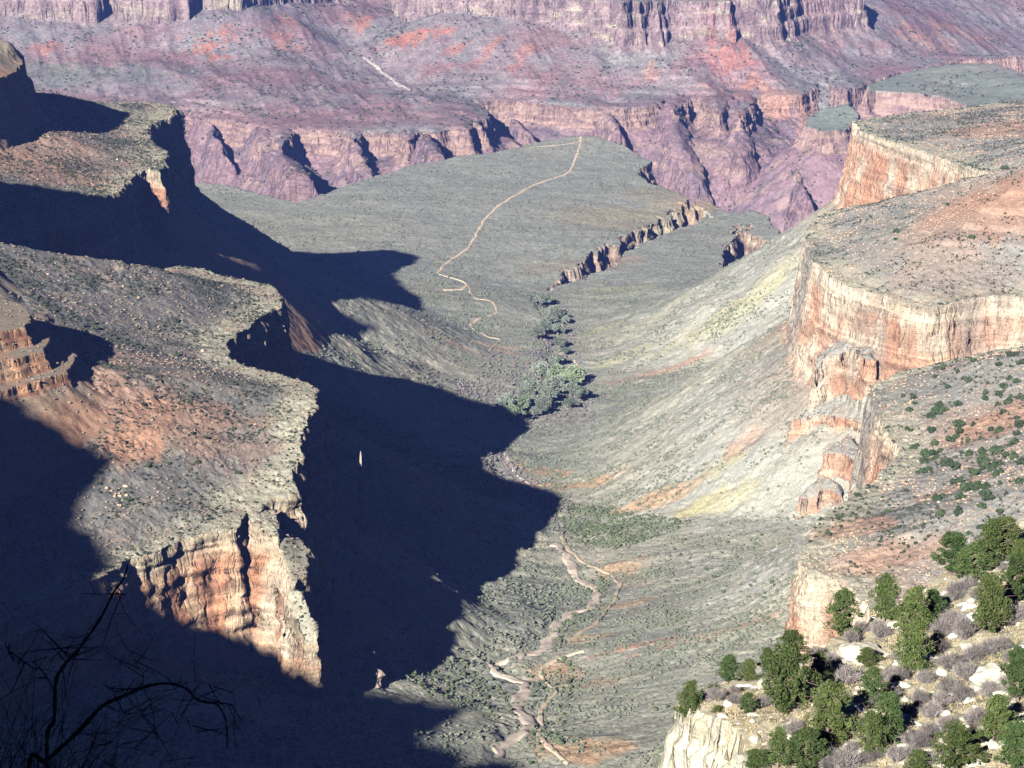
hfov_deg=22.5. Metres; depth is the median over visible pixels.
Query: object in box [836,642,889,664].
limestone boulder
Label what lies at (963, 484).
juniper bush
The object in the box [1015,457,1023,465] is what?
juniper bush
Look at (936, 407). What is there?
juniper bush
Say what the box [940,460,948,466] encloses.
juniper bush
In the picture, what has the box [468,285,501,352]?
trail
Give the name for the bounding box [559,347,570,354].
cottonwood tree
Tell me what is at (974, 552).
juniper tree
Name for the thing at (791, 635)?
juniper tree
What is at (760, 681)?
limestone rock
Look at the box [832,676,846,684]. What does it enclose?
bare shrub
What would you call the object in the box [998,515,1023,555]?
juniper tree
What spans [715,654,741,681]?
juniper tree
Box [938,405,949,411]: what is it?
juniper bush
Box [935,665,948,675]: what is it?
limestone rock
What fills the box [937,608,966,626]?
bare shrub
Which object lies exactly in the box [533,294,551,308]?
cottonwood tree
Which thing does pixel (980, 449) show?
juniper bush
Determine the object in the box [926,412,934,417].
juniper bush
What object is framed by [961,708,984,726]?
bare shrub
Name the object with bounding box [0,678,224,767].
bare bush
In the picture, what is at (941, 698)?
bare shrub
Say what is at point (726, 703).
limestone rock
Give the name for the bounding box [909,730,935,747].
bare shrub
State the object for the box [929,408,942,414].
juniper bush
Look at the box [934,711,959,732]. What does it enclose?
bare shrub
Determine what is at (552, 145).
trail
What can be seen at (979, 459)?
juniper bush
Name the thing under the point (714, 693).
bare shrub
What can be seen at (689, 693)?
juniper tree
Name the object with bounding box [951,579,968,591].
bare shrub
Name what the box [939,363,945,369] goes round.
juniper bush
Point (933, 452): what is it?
juniper bush
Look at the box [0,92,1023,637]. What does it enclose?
blackbrush
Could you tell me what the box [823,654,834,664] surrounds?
bare shrub
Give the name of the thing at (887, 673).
bare shrub
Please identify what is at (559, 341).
cottonwood tree
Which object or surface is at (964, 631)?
bare shrub
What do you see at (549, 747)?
trail
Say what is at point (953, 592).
bare shrub
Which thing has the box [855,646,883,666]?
juniper tree
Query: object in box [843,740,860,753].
bare shrub
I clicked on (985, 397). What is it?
juniper bush
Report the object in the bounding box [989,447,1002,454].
juniper bush
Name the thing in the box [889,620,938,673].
juniper tree
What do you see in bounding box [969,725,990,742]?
bare shrub
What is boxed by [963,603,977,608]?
limestone rock
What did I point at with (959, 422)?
juniper bush
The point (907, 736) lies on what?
bare shrub
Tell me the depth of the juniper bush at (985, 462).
1999.26 m
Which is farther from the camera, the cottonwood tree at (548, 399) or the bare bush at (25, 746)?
the cottonwood tree at (548, 399)
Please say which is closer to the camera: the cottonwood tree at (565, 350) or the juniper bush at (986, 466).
the juniper bush at (986, 466)
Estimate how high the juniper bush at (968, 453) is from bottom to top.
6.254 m
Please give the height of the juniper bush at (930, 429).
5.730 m
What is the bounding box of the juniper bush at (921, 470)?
[915,467,927,473]
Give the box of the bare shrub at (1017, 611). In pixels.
[1009,601,1023,620]
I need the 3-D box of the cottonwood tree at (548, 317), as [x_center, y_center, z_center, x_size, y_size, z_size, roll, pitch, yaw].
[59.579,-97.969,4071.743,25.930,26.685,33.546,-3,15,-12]
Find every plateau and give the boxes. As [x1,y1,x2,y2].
[195,136,779,296]
[725,63,1023,232]
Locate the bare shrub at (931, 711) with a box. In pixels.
[917,697,943,718]
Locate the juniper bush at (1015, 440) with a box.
[1010,437,1018,443]
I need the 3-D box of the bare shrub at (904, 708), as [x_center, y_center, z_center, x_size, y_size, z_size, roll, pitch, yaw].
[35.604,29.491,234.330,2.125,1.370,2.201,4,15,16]
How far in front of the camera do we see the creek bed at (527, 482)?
3069.86 m
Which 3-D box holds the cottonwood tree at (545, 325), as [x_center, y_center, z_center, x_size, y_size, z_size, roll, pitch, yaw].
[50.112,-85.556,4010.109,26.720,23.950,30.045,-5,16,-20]
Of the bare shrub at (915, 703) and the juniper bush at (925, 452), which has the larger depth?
the juniper bush at (925, 452)
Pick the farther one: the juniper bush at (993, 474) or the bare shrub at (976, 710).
the juniper bush at (993, 474)
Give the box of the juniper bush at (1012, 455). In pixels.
[1009,451,1017,459]
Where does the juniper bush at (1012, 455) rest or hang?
on the mesa at (832, 310)
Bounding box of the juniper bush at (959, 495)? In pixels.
[954,492,965,498]
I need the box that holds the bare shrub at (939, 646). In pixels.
[926,635,952,653]
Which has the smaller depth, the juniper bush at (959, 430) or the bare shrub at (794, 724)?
the bare shrub at (794, 724)
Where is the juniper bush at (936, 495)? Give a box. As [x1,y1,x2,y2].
[932,494,942,500]
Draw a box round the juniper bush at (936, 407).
[931,404,939,409]
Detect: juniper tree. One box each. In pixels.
[673,679,702,717]
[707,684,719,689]
[711,705,723,712]
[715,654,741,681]
[736,658,761,681]
[737,692,758,714]
[740,748,770,767]
[756,647,773,670]
[758,725,793,767]
[759,640,821,713]
[775,629,811,662]
[782,726,831,767]
[795,679,859,745]
[800,649,835,685]
[822,587,863,636]
[852,708,890,754]
[853,665,888,703]
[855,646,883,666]
[868,567,901,622]
[872,686,904,745]
[889,584,935,639]
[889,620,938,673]
[901,748,932,767]
[919,588,947,619]
[924,718,988,767]
[930,529,970,577]
[951,541,998,578]
[970,572,1015,633]
[971,688,1023,740]
[973,516,1016,566]
[991,718,1023,767]
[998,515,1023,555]
[998,551,1023,606]
[998,644,1023,702]
[1006,537,1023,578]
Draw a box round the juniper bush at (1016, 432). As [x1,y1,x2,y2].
[1013,431,1021,434]
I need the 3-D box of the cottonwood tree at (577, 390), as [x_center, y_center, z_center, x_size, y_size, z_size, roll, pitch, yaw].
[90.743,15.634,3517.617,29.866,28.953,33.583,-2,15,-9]
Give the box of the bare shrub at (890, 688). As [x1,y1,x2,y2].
[882,684,902,697]
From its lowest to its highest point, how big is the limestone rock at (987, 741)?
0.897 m
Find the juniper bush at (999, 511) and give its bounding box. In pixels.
[996,508,1003,514]
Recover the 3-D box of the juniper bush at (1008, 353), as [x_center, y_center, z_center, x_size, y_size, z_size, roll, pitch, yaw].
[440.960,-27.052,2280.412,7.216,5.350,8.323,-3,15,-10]
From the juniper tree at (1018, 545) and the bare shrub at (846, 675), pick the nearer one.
the bare shrub at (846, 675)
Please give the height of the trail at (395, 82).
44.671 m
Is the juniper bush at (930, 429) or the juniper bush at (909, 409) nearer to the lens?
the juniper bush at (930, 429)
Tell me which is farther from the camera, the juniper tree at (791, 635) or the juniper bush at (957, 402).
the juniper bush at (957, 402)
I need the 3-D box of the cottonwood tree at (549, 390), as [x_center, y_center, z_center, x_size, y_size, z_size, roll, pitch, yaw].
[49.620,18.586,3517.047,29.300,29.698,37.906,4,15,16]
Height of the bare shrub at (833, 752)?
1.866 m
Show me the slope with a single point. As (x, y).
(703, 737)
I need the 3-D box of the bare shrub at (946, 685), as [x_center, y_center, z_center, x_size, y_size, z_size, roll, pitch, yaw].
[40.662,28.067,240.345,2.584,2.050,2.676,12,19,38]
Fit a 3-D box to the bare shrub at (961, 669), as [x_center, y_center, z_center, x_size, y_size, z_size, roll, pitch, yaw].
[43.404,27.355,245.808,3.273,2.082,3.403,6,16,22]
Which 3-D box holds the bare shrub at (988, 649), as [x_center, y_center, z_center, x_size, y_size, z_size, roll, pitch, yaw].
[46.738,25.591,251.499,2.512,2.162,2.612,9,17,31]
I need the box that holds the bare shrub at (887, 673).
[880,664,901,681]
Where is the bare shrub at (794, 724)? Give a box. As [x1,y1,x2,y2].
[781,715,803,735]
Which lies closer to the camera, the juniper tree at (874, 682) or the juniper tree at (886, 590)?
the juniper tree at (874, 682)
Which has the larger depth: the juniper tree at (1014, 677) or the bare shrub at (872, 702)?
the bare shrub at (872, 702)
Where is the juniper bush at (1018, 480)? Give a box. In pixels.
[1014,477,1023,483]
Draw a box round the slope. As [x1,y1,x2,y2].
[657,515,1023,767]
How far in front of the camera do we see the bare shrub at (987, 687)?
236.04 m
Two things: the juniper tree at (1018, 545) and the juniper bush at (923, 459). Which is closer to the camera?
the juniper tree at (1018, 545)
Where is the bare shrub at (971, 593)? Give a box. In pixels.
[968,586,986,600]
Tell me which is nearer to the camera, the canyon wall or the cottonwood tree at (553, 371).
the cottonwood tree at (553, 371)
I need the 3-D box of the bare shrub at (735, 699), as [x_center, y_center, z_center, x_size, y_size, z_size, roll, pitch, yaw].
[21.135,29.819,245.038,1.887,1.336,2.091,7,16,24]
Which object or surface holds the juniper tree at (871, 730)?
on the slope
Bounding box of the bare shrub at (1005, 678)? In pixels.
[998,674,1009,686]
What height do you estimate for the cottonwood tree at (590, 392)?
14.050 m
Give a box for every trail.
[436,136,582,290]
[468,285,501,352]
[528,142,577,147]
[536,650,583,764]
[560,536,622,642]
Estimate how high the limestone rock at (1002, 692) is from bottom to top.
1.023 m
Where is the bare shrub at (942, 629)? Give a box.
[927,615,951,637]
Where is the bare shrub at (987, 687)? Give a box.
[976,679,1006,697]
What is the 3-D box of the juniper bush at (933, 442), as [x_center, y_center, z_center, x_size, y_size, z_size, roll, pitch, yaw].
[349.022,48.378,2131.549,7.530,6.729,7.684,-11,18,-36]
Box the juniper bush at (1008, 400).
[1003,397,1012,404]
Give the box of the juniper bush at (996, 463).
[991,459,1004,466]
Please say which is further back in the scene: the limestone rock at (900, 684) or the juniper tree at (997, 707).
the limestone rock at (900, 684)
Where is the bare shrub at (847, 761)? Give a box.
[828,746,861,767]
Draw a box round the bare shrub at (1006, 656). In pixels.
[1002,648,1012,662]
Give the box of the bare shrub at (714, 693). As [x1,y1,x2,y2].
[700,685,725,700]
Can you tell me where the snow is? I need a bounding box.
[736,560,1023,725]
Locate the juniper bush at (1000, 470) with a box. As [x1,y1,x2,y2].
[994,468,1003,473]
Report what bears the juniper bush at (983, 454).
on the mesa at (832, 310)
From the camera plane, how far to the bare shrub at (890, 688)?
241.69 m
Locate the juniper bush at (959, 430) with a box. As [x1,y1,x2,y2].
[954,426,962,433]
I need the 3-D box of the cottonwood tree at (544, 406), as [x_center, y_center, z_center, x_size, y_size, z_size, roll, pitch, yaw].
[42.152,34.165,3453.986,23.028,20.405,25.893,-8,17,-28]
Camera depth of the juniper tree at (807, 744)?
222.48 m
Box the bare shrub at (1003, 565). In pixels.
[996,561,1008,570]
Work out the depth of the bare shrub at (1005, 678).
238.88 m
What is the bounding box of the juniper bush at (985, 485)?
[981,482,990,489]
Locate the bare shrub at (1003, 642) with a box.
[991,634,1012,650]
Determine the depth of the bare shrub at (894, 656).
254.48 m
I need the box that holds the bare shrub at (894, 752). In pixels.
[885,744,906,762]
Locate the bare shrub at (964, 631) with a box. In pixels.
[949,612,977,639]
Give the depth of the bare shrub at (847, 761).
220.96 m
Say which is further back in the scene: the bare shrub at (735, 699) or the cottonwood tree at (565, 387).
the cottonwood tree at (565, 387)
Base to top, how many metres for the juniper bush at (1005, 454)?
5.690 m
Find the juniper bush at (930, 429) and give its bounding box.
[927,426,935,432]
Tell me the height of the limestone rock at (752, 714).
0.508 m
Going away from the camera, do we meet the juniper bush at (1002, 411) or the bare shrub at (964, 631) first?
the bare shrub at (964, 631)
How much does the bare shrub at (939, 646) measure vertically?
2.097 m
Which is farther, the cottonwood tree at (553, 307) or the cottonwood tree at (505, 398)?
the cottonwood tree at (553, 307)
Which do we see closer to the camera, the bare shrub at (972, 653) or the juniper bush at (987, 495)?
the bare shrub at (972, 653)
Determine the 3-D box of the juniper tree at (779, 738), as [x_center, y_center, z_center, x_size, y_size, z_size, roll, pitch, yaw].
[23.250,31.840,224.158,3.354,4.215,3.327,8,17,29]
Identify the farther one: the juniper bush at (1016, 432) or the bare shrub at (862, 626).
the juniper bush at (1016, 432)
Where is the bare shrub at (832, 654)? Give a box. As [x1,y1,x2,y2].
[824,650,839,664]
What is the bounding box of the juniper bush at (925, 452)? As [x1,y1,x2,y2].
[919,448,931,456]
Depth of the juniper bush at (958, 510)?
1859.94 m
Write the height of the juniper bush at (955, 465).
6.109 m
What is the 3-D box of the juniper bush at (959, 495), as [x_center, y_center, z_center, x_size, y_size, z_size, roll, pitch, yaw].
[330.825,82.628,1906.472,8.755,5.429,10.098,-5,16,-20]
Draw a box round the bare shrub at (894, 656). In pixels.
[890,652,901,660]
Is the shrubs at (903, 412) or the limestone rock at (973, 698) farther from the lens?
the shrubs at (903, 412)
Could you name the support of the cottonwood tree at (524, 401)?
on the valley floor
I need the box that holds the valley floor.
[0,282,822,767]
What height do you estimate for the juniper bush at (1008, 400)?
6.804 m
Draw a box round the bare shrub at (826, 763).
[818,756,838,767]
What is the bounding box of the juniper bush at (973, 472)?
[968,468,981,476]
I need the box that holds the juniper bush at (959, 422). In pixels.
[953,419,964,426]
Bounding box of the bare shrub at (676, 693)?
[673,689,682,698]
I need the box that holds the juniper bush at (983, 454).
[979,451,987,457]
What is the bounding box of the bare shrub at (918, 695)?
[908,685,929,703]
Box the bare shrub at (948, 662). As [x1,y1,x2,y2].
[931,648,965,672]
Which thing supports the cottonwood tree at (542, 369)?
on the valley floor
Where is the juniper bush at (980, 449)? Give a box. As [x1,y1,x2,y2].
[977,446,987,453]
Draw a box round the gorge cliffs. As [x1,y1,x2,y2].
[268,155,780,291]
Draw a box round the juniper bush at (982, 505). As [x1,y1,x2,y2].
[976,502,986,508]
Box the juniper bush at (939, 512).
[935,509,944,515]
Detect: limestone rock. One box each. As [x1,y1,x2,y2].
[717,713,727,717]
[723,700,732,706]
[747,712,757,715]
[748,733,760,742]
[756,677,770,685]
[886,621,899,629]
[891,681,910,688]
[921,654,939,659]
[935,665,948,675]
[939,709,951,716]
[962,696,975,702]
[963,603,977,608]
[966,757,985,766]
[976,738,993,746]
[988,741,1003,748]
[992,690,1009,695]
[1015,713,1023,721]
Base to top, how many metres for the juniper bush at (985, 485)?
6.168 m
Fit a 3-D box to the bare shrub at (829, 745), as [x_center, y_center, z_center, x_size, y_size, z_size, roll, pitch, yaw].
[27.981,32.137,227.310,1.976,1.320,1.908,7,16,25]
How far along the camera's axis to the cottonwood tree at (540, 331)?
3946.54 m
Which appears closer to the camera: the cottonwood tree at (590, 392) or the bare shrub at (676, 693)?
the bare shrub at (676, 693)
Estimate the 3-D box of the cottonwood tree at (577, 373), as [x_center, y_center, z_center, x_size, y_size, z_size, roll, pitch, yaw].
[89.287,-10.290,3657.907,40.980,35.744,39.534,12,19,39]
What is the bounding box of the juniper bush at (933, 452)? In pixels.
[928,449,938,454]
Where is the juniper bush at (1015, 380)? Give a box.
[1012,378,1020,382]
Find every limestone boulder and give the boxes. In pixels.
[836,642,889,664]
[960,643,972,650]
[969,663,1005,692]
[1007,698,1020,707]
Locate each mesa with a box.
[0,41,516,719]
[554,100,1023,675]
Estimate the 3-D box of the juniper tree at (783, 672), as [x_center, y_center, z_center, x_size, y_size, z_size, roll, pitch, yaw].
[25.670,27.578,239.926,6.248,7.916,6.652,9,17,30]
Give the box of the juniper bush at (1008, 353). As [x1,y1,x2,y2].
[1005,351,1012,355]
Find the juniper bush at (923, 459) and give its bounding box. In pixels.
[919,455,931,463]
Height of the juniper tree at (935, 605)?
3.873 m
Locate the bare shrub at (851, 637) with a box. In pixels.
[843,626,860,642]
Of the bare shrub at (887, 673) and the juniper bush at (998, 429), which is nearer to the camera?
the bare shrub at (887, 673)
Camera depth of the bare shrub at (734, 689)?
250.07 m
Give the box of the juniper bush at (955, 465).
[949,461,960,469]
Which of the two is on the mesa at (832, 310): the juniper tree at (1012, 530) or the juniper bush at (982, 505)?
the juniper bush at (982, 505)
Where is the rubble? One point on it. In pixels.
(114, 441)
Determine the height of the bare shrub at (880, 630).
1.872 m
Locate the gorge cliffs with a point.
(744, 242)
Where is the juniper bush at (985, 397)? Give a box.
[981,395,988,400]
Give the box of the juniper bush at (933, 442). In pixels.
[930,439,937,446]
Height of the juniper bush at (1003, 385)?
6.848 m
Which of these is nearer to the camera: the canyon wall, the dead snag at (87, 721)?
the dead snag at (87, 721)
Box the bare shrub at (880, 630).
[868,621,895,638]
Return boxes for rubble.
[0,92,392,673]
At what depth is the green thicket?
2534.12 m
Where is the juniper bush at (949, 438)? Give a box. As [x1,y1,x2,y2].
[945,435,954,441]
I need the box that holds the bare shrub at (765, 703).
[757,694,774,707]
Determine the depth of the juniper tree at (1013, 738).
212.12 m
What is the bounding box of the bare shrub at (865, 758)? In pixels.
[854,750,874,764]
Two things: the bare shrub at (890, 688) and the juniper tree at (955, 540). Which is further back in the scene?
the juniper tree at (955, 540)
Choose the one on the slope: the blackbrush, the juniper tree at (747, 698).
the juniper tree at (747, 698)
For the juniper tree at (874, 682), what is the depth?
237.46 m
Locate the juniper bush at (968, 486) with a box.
[961,482,977,490]
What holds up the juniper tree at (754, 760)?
on the slope
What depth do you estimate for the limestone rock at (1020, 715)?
225.61 m
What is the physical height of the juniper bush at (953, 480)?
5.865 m
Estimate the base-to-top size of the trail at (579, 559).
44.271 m
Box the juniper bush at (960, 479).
[956,476,963,482]
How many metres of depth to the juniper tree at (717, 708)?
243.81 m
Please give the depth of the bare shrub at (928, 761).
219.03 m
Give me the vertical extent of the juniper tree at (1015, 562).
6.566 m
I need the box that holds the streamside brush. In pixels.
[451,304,594,535]
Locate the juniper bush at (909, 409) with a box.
[905,407,913,411]
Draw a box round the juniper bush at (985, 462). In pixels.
[981,459,988,466]
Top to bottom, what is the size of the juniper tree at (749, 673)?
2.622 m
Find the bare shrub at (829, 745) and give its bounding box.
[822,741,839,752]
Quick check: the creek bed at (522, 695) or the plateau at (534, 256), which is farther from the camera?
the plateau at (534, 256)
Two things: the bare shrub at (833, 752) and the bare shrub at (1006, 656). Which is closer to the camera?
the bare shrub at (833, 752)
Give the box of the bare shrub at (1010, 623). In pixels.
[998,612,1020,626]
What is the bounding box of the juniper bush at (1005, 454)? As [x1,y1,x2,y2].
[1002,451,1008,457]
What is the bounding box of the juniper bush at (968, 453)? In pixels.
[964,449,972,456]
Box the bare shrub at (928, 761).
[920,748,936,764]
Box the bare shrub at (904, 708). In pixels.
[897,701,913,714]
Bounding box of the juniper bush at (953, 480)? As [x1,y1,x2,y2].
[949,478,958,483]
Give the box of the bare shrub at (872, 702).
[865,692,883,706]
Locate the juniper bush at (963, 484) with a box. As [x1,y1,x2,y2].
[959,482,965,491]
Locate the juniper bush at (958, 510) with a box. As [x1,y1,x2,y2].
[953,505,962,515]
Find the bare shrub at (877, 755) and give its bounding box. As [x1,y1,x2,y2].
[867,746,884,758]
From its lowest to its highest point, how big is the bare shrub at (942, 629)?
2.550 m
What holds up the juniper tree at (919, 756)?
on the slope
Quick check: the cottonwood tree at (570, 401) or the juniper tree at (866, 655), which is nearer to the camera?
the juniper tree at (866, 655)
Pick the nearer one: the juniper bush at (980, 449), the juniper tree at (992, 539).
the juniper tree at (992, 539)
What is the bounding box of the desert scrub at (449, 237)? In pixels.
[210,136,778,296]
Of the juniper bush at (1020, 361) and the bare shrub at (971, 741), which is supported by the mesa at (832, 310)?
the juniper bush at (1020, 361)
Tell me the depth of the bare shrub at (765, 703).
243.31 m
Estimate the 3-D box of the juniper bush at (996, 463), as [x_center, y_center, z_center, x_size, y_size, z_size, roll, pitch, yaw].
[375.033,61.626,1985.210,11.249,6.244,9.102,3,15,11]
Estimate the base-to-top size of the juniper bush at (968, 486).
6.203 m
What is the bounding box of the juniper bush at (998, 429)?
[994,426,1002,432]
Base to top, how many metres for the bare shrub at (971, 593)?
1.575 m
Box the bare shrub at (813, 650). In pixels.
[804,646,825,657]
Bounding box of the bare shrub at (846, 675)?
[833,662,863,684]
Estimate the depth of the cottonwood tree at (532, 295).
4229.65 m
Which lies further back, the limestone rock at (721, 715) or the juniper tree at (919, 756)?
the limestone rock at (721, 715)
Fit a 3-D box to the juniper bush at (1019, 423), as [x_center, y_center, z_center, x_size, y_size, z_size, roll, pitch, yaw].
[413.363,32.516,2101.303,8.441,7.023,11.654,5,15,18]
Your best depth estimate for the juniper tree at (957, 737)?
216.19 m
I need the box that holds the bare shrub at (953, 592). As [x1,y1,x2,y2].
[943,579,968,600]
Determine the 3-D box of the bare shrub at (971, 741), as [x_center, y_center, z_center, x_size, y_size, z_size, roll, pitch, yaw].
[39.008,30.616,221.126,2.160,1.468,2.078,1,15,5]
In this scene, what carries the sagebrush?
on the valley floor
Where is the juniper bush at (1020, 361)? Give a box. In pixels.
[1015,358,1023,363]
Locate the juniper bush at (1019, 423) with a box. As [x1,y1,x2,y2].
[1014,420,1023,428]
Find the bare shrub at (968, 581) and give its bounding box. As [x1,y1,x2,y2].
[959,574,978,587]
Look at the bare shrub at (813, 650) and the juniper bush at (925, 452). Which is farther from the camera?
the juniper bush at (925, 452)
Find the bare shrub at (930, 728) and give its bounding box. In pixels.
[918,718,945,737]
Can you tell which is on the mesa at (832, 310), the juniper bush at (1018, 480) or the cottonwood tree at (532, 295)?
the juniper bush at (1018, 480)
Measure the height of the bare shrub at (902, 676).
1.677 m
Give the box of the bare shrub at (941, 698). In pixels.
[931,688,953,707]
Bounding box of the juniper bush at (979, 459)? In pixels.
[976,456,989,462]
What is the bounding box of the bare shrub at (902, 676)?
[890,665,912,680]
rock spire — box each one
[354,451,369,537]
[356,644,384,687]
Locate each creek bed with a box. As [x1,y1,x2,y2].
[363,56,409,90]
[488,543,602,758]
[504,453,545,500]
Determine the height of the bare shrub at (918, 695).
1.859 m
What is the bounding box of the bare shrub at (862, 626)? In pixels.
[854,619,870,633]
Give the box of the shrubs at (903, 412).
[699,100,1023,677]
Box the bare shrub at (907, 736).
[893,727,924,745]
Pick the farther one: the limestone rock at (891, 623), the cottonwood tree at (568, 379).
the cottonwood tree at (568, 379)
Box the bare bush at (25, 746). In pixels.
[0,639,196,767]
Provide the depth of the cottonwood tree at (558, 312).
4118.61 m
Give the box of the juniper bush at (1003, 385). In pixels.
[998,382,1007,389]
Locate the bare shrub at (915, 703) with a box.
[913,699,922,707]
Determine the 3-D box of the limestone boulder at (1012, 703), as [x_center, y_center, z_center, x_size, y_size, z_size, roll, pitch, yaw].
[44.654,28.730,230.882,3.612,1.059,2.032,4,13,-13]
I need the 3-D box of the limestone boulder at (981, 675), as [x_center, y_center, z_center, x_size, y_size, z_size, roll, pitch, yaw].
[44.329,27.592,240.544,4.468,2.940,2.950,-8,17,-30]
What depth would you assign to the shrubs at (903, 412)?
2785.32 m
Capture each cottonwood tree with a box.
[491,405,507,416]
[494,392,517,406]
[504,405,526,419]
[511,394,530,407]
[518,388,536,395]
[520,378,541,390]
[523,362,551,384]
[525,292,538,304]
[528,328,543,338]
[528,394,540,404]
[529,405,542,416]
[532,395,552,404]
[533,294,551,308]
[535,402,551,415]
[536,322,551,330]
[536,374,564,388]
[538,385,559,397]
[541,313,557,323]
[542,367,560,379]
[544,304,560,312]
[548,354,568,364]
[550,308,566,322]
[550,363,566,371]
[551,323,564,335]
[553,337,568,346]
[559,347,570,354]
[559,375,576,391]
[560,365,586,383]
[561,315,571,324]
[561,382,577,397]
[562,397,579,409]
[568,384,588,399]
[581,390,593,398]
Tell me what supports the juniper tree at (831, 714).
on the slope
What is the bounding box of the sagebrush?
[0,190,848,767]
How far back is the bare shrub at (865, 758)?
222.17 m
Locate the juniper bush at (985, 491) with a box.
[981,489,990,493]
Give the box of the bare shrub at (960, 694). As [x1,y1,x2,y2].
[949,682,976,703]
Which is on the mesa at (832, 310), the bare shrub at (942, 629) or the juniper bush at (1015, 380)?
the juniper bush at (1015, 380)
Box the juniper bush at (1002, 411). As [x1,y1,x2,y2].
[999,409,1006,414]
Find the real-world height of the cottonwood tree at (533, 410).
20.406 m
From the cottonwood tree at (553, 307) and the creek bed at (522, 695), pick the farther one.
the cottonwood tree at (553, 307)
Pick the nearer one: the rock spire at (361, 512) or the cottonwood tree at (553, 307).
the rock spire at (361, 512)
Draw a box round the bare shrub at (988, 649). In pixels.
[979,636,1001,654]
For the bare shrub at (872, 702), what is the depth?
237.43 m
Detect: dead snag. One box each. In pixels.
[0,563,141,767]
[27,627,247,767]
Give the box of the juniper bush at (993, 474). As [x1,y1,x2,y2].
[991,472,998,476]
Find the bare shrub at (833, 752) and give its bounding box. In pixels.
[823,742,843,761]
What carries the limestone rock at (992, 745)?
on the slope
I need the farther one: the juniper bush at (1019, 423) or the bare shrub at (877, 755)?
the juniper bush at (1019, 423)
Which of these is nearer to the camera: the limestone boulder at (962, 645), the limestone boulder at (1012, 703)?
the limestone boulder at (1012, 703)
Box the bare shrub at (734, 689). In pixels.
[727,684,741,692]
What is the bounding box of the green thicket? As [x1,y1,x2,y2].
[400,494,780,764]
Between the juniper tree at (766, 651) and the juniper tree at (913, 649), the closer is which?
the juniper tree at (913, 649)
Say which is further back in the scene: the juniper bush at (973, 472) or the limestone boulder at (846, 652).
the juniper bush at (973, 472)
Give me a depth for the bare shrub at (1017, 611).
259.43 m
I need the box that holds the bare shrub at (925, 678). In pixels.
[915,668,936,684]
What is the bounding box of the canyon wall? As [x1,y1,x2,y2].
[0,0,1023,232]
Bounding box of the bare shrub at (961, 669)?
[951,660,982,679]
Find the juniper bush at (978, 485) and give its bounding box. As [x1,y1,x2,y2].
[975,480,982,489]
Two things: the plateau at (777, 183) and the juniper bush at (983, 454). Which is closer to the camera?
the juniper bush at (983, 454)
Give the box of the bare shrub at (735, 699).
[726,691,741,703]
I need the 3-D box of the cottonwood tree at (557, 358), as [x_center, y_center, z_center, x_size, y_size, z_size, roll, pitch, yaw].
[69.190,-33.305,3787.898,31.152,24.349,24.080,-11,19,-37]
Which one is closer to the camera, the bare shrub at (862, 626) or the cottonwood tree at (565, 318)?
the bare shrub at (862, 626)
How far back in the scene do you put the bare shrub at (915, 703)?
236.85 m
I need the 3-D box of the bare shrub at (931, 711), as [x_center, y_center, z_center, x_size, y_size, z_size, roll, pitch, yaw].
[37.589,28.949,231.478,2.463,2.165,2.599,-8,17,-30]
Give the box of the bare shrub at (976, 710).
[968,705,985,716]
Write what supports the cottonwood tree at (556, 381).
on the valley floor
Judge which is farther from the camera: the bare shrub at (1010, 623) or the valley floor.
the valley floor
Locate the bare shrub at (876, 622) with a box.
[869,618,884,626]
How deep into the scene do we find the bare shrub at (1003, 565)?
275.90 m
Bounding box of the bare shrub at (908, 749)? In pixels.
[902,741,921,757]
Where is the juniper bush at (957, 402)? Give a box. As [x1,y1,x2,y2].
[953,400,961,405]
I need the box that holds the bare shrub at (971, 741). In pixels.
[965,736,977,744]
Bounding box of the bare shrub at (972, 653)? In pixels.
[960,641,987,661]
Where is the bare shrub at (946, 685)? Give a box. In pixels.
[934,675,960,692]
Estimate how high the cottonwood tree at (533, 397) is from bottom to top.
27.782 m
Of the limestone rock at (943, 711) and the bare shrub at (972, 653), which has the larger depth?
the bare shrub at (972, 653)
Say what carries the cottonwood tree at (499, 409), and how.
on the valley floor
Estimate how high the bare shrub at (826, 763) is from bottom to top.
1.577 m
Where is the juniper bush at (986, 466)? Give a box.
[980,463,991,469]
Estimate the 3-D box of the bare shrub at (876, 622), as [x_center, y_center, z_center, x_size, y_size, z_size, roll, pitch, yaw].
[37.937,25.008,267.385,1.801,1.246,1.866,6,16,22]
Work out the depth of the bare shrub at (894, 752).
221.23 m
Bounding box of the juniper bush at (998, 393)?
[994,390,1003,396]
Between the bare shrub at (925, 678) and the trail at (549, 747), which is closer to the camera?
the bare shrub at (925, 678)
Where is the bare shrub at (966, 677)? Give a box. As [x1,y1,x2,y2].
[962,674,971,680]
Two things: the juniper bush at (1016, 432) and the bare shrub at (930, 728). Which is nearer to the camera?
the bare shrub at (930, 728)
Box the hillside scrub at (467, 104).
[0,0,1023,219]
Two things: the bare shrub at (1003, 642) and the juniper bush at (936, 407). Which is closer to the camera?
the bare shrub at (1003, 642)
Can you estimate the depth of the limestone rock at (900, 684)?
245.58 m
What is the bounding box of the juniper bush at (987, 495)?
[981,492,993,499]

